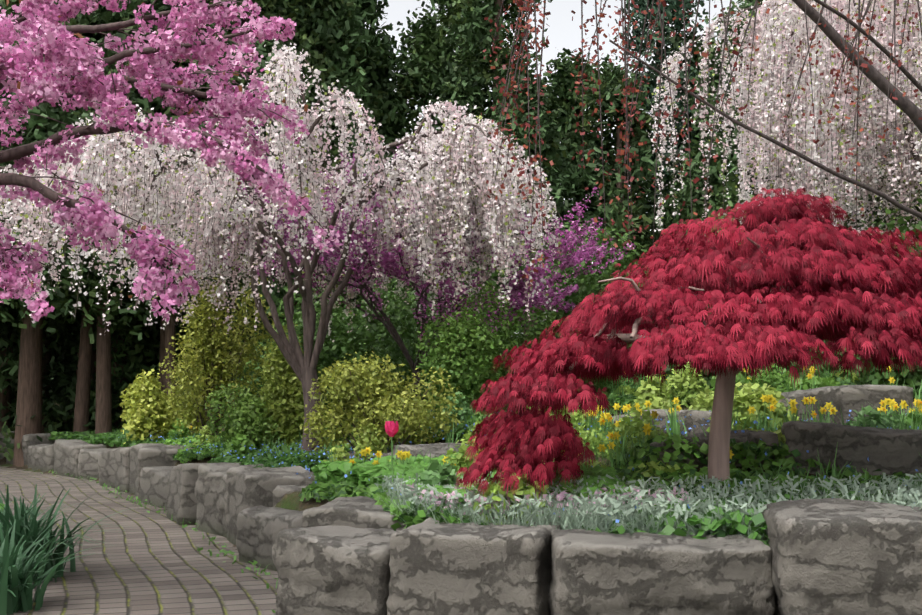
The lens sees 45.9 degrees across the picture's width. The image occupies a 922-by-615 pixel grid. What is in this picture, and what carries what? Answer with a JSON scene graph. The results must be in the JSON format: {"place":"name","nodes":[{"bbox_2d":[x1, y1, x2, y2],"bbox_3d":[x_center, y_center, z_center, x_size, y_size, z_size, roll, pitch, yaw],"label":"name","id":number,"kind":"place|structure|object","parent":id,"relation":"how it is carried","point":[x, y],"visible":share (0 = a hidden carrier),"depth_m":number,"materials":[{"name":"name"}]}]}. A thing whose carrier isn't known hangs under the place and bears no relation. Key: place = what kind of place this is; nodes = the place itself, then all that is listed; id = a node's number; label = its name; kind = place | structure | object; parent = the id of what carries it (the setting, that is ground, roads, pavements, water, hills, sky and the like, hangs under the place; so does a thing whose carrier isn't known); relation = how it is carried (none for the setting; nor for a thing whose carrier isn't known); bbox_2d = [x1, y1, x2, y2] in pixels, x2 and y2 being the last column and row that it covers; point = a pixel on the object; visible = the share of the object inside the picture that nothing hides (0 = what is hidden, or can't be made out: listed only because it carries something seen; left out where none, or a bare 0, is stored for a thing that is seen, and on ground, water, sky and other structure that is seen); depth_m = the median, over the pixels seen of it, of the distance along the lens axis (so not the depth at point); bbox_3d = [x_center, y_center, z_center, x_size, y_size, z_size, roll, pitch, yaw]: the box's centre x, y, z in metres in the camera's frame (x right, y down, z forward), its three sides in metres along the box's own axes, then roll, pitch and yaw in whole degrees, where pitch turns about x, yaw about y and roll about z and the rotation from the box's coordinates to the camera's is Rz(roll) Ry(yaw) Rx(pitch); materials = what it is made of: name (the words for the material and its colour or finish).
{"place":"outdoors","nodes":[
{"label":"outdoors","id":0,"kind":"place"},
{"bbox_2d":[0,466,278,614],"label":"paved path","id":1,"kind":"structure","parent":0,"point":[158,564],"depth_m":10.31,"materials":[{"name":"grey stone"}]},
{"bbox_2d":[0,0,340,321],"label":"cherry blossom tree","id":2,"kind":"object","parent":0,"point":[68,51],"depth_m":8.09,"materials":[{"name":"pink plant"}]},
{"bbox_2d":[0,342,841,614],"bbox_3d":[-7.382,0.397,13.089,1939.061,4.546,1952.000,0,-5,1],"label":"ground","id":3,"kind":"structure","parent":0,"point":[291,501],"depth_m":11.10,"materials":[{"name":"green plant"}]},
{"bbox_2d":[0,433,7,458],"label":"wall stone","id":4,"kind":"object","parent":3,"relation":"on","point":[2,444],"visible":0.08,"depth_m":26.69,"materials":[{"name":"grey stone"}]},
{"bbox_2d":[7,431,54,465],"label":"wall stone","id":5,"kind":"object","parent":3,"relation":"on","point":[29,440],"visible":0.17,"depth_m":24.64,"materials":[{"name":"grey stone"}]},
{"bbox_2d":[27,444,54,471],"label":"wall stone","id":6,"kind":"object","parent":3,"relation":"on","point":[41,457],"visible":0.38,"depth_m":23.23,"materials":[{"name":"grey stone"}]},
{"bbox_2d":[53,439,105,477],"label":"wall stone","id":7,"kind":"object","parent":3,"relation":"on","point":[66,452],"visible":0.4,"depth_m":21.86,"materials":[{"name":"grey stone"}]},
{"bbox_2d":[77,448,114,479],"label":"wall stone","id":8,"kind":"object","parent":3,"relation":"on","point":[88,463],"visible":0.12,"depth_m":20.96,"materials":[{"name":"grey stone"}]},
{"bbox_2d":[98,447,130,491],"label":"wall stone","id":9,"kind":"object","parent":3,"relation":"on","point":[114,468],"visible":0.38,"depth_m":18.82,"materials":[{"name":"grey stone"}]},
{"bbox_2d":[119,368,184,443],"bbox_3d":[-6.121,1.978,21.357,1.389,1.563,1.442,0,-5,1],"label":"golden shrub","id":10,"kind":"object","parent":3,"relation":"on","point":[142,412],"depth_m":21.19,"materials":[{"name":"yellow plant"}]},
{"bbox_2d":[139,466,174,508],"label":"wall stone","id":11,"kind":"object","parent":3,"relation":"on","point":[154,485],"visible":0.33,"depth_m":15.94,"materials":[{"name":"grey stone"}]},
{"bbox_2d":[129,443,193,498],"bbox_3d":[-4.782,2.683,17.631,1.031,0.942,1.536,2,-5,-21],"label":"wall stone","id":12,"kind":"object","parent":3,"relation":"on","point":[143,455],"visible":0.42,"depth_m":16.98,"materials":[{"name":"grey stone"}]},
{"bbox_2d":[166,462,240,524],"bbox_3d":[-3.414,2.502,14.579,1.011,0.925,1.955,1,-5,-17],"label":"wall stone","id":13,"kind":"object","parent":3,"relation":"on","point":[182,501],"visible":0.48,"depth_m":13.63,"materials":[{"name":"grey stone"}]},
{"bbox_2d":[158,275,274,436],"bbox_3d":[-4.018,0.884,19.102,2.232,3.372,2.396,0,-5,1],"label":"golden shrub","id":14,"kind":"object","parent":3,"relation":"on","point":[218,360],"depth_m":18.89,"materials":[{"name":"plant"}]},
{"bbox_2d":[195,464,269,537],"bbox_3d":[-2.521,2.325,12.882,0.924,0.902,1.268,3,-6,-32],"label":"wall stone","id":15,"kind":"object","parent":3,"relation":"on","point":[211,492],"visible":0.35,"depth_m":12.77,"materials":[{"name":"grey stone"}]},
{"bbox_2d":[204,383,285,447],"bbox_3d":[-3.284,1.768,16.990,1.377,1.175,1.605,0,-5,1],"label":"green shrub","id":16,"kind":"object","parent":3,"relation":"on","point":[243,419],"depth_m":16.60,"materials":[{"name":"green plant"}]},
{"bbox_2d":[236,505,302,570],"bbox_3d":[-1.551,2.233,10.370,0.830,0.653,1.249,4,-6,-39],"label":"wall stone","id":17,"kind":"object","parent":3,"relation":"on","point":[260,528],"visible":0.21,"depth_m":10.27,"materials":[{"name":"grey stone"}]},
{"bbox_2d":[225,466,316,544],"bbox_3d":[-2.018,2.210,11.823,0.944,0.929,1.106,2,-5,-20],"label":"wall stone","id":18,"kind":"object","parent":3,"relation":"on","point":[247,487],"visible":0.35,"depth_m":11.47,"materials":[{"name":"grey stone"}]},
{"bbox_2d":[0,38,566,450],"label":"weeping cherry tree","id":19,"kind":"object","parent":3,"relation":"on","point":[87,155],"depth_m":14.64,"materials":[{"name":"white plant"}]},
{"bbox_2d":[273,485,307,506],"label":"wall stone","id":20,"kind":"object","parent":3,"relation":"on","point":[280,492],"visible":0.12,"depth_m":11.25,"materials":[{"name":"grey stone"}]},
{"bbox_2d":[258,314,323,445],"bbox_3d":[-2.644,1.202,16.913,1.031,2.215,1.152,0,-5,1],"label":"golden shrub","id":21,"kind":"object","parent":3,"relation":"on","point":[284,388],"depth_m":16.53,"materials":[{"name":"yellow plant"}]},
{"bbox_2d":[292,517,301,527],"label":"wall stone","id":22,"kind":"object","parent":3,"relation":"on","point":[297,522],"visible":0.06,"depth_m":9.55,"materials":[{"name":"grey stone"}]},
{"bbox_2d":[231,274,411,408],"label":"shrub leaves","id":23,"kind":"object","parent":3,"relation":"on","point":[335,352],"visible":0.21,"depth_m":21.03,"materials":[{"name":"green plant"}]},
{"bbox_2d":[272,525,393,614],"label":"wall stone","id":24,"kind":"object","parent":3,"relation":"on","point":[332,570],"visible":0.67,"depth_m":6.97,"materials":[{"name":"grey stone"}]},
{"bbox_2d":[302,496,406,529],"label":"wall stone","id":25,"kind":"object","parent":3,"relation":"on","point":[360,512],"visible":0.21,"depth_m":7.80,"materials":[{"name":"grey stone"}]},
{"bbox_2d":[343,450,390,461],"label":"terrace stone","id":26,"kind":"object","parent":3,"relation":"on","point":[388,453],"visible":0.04,"depth_m":13.29,"materials":[{"name":"grey stone"}]},
{"bbox_2d":[299,349,463,452],"bbox_3d":[-0.998,1.274,13.578,2.074,1.518,1.796,0,-5,1],"label":"golden shrub","id":27,"kind":"object","parent":3,"relation":"on","point":[387,401],"depth_m":13.49,"materials":[{"name":"yellow plant"}]},
{"bbox_2d":[168,125,634,405],"bbox_3d":[-1.065,-0.348,17.872,8.056,4.980,5.499,0,-5,1],"label":"redbud tree","id":28,"kind":"object","parent":3,"relation":"on","point":[388,257],"depth_m":17.25,"materials":[{"name":"purple plant"}]},
{"bbox_2d":[393,443,466,458],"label":"terrace stone","id":29,"kind":"object","parent":3,"relation":"on","point":[438,449],"visible":0.12,"depth_m":11.42,"materials":[{"name":"grey stone"}]},
{"bbox_2d":[340,253,563,398],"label":"shrub leaves","id":30,"kind":"object","parent":3,"relation":"on","point":[398,307],"visible":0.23,"depth_m":20.50,"materials":[{"name":"green plant"}]},
{"bbox_2d":[0,365,921,614],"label":"grassy plants","id":31,"kind":"object","parent":3,"relation":"on","point":[27,556],"visible":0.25,"depth_m":9.44,"materials":[{"name":"green plant"}]},
{"bbox_2d":[0,364,921,612],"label":"groundcover plants","id":32,"kind":"object","parent":3,"relation":"on","point":[333,483],"visible":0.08,"depth_m":8.78,"materials":[{"name":"green plant"}]},
{"bbox_2d":[415,281,519,423],"bbox_3d":[0.120,0.706,15.265,1.512,2.196,1.796,0,-5,1],"label":"green shrub","id":33,"kind":"object","parent":3,"relation":"on","point":[482,352],"depth_m":14.95,"materials":[{"name":"green plant"}]},
{"bbox_2d":[386,517,560,614],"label":"wall stone","id":34,"kind":"object","parent":3,"relation":"on","point":[457,568],"visible":0.77,"depth_m":6.58,"materials":[{"name":"grey stone"}]},
{"bbox_2d":[116,362,921,524],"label":"perennials","id":35,"kind":"object","parent":3,"relation":"on","point":[747,395],"visible":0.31,"depth_m":11.99,"materials":[{"name":"green plant"}]},
{"bbox_2d":[150,366,921,522],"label":"flowers","id":36,"kind":"object","parent":3,"relation":"on","point":[391,428],"visible":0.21,"depth_m":9.86,"materials":[{"name":"yellow plant"}]},
{"bbox_2d":[498,302,615,392],"bbox_3d":[1.351,0.816,16.416,2.068,1.707,2.158,0,-5,1],"label":"green shrub","id":37,"kind":"object","parent":3,"relation":"on","point":[547,325],"depth_m":15.90,"materials":[{"name":"plant"}]},
{"bbox_2d":[489,221,649,378],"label":"shrub leaves","id":38,"kind":"object","parent":3,"relation":"on","point":[588,288],"visible":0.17,"depth_m":20.10,"materials":[{"name":"green plant"}]},
{"bbox_2d":[359,471,921,539],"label":"ground cover plants","id":39,"kind":"object","parent":3,"relation":"on","point":[576,519],"visible":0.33,"depth_m":7.15,"materials":[{"name":"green plant"}]},
{"bbox_2d":[547,529,775,614],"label":"wall stone","id":40,"kind":"object","parent":3,"relation":"on","point":[607,573],"visible":0.9,"depth_m":6.08,"materials":[{"name":"grey stone"}]},
{"bbox_2d":[604,409,739,436],"bbox_3d":[2.595,1.497,12.234,2.034,0.711,0.985,-4,-6,40],"label":"terrace stone","id":41,"kind":"object","parent":3,"relation":"on","point":[696,417],"visible":0.15,"depth_m":11.82,"materials":[{"name":"grey stone"}]},
{"bbox_2d":[454,188,921,495],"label":"japanese maple tree","id":42,"kind":"object","parent":3,"relation":"on","point":[843,283],"depth_m":7.29,"materials":[{"name":"red plant"}]},
{"bbox_2d":[481,0,921,285],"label":"branches","id":43,"kind":"object","parent":3,"relation":"on","point":[911,110],"depth_m":10.61,"materials":[{"name":"plant"}]},
{"bbox_2d":[622,271,801,391],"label":"shrub leaves","id":44,"kind":"object","parent":3,"relation":"on","point":[669,372],"visible":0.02,"depth_m":14.34,"materials":[{"name":"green plant"}]},
{"bbox_2d":[648,429,778,467],"bbox_3d":[2.131,1.370,9.239,1.123,0.652,0.696,0,-5,5],"label":"terrace stone","id":45,"kind":"object","parent":3,"relation":"on","point":[768,438],"visible":0.17,"depth_m":8.93,"materials":[{"name":"grey stone"}]},
{"bbox_2d":[687,210,774,312],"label":"shrub leaves","id":46,"kind":"object","parent":3,"relation":"on","point":[713,230],"depth_m":18.59,"materials":[{"name":"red plant"}]},
{"bbox_2d":[761,498,921,614],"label":"wall stone","id":47,"kind":"object","parent":3,"relation":"on","point":[835,556],"visible":0.92,"depth_m":5.79,"materials":[{"name":"grey stone"}]},
{"bbox_2d":[778,385,914,424],"bbox_3d":[3.996,1.164,11.553,1.437,0.679,0.919,-1,-5,13],"label":"terrace stone","id":48,"kind":"object","parent":3,"relation":"on","point":[845,398],"visible":0.42,"depth_m":11.13,"materials":[{"name":"grey stone"}]},
{"bbox_2d":[781,421,921,481],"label":"terrace stone","id":49,"kind":"object","parent":3,"relation":"on","point":[888,451],"visible":0.46,"depth_m":8.63,"materials":[{"name":"grey stone"}]},
{"bbox_2d":[792,303,921,401],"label":"shrub leaves","id":50,"kind":"object","parent":3,"relation":"on","point":[914,376],"visible":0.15,"depth_m":12.71,"materials":[{"name":"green plant"}]},
{"bbox_2d":[861,198,921,369],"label":"shrub leaves","id":51,"kind":"object","parent":3,"relation":"on","point":[890,225],"visible":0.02,"depth_m":14.82,"materials":[{"name":"red plant"}]},
{"bbox_2d":[0,0,921,466],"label":"conifer trees","id":52,"kind":"object","parent":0,"point":[344,44],"depth_m":27.49,"materials":[{"name":"green plant"}]},
{"bbox_2d":[332,0,873,344],"label":"sky","id":53,"kind":"structure","parent":0,"point":[563,32],"materials":[{"name":"white"}]},
{"bbox_2d":[648,0,921,250],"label":"weeping cherry tree","id":54,"kind":"object","parent":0,"point":[760,125],"depth_m":17.45,"materials":[{"name":"white plant"}]}
]}

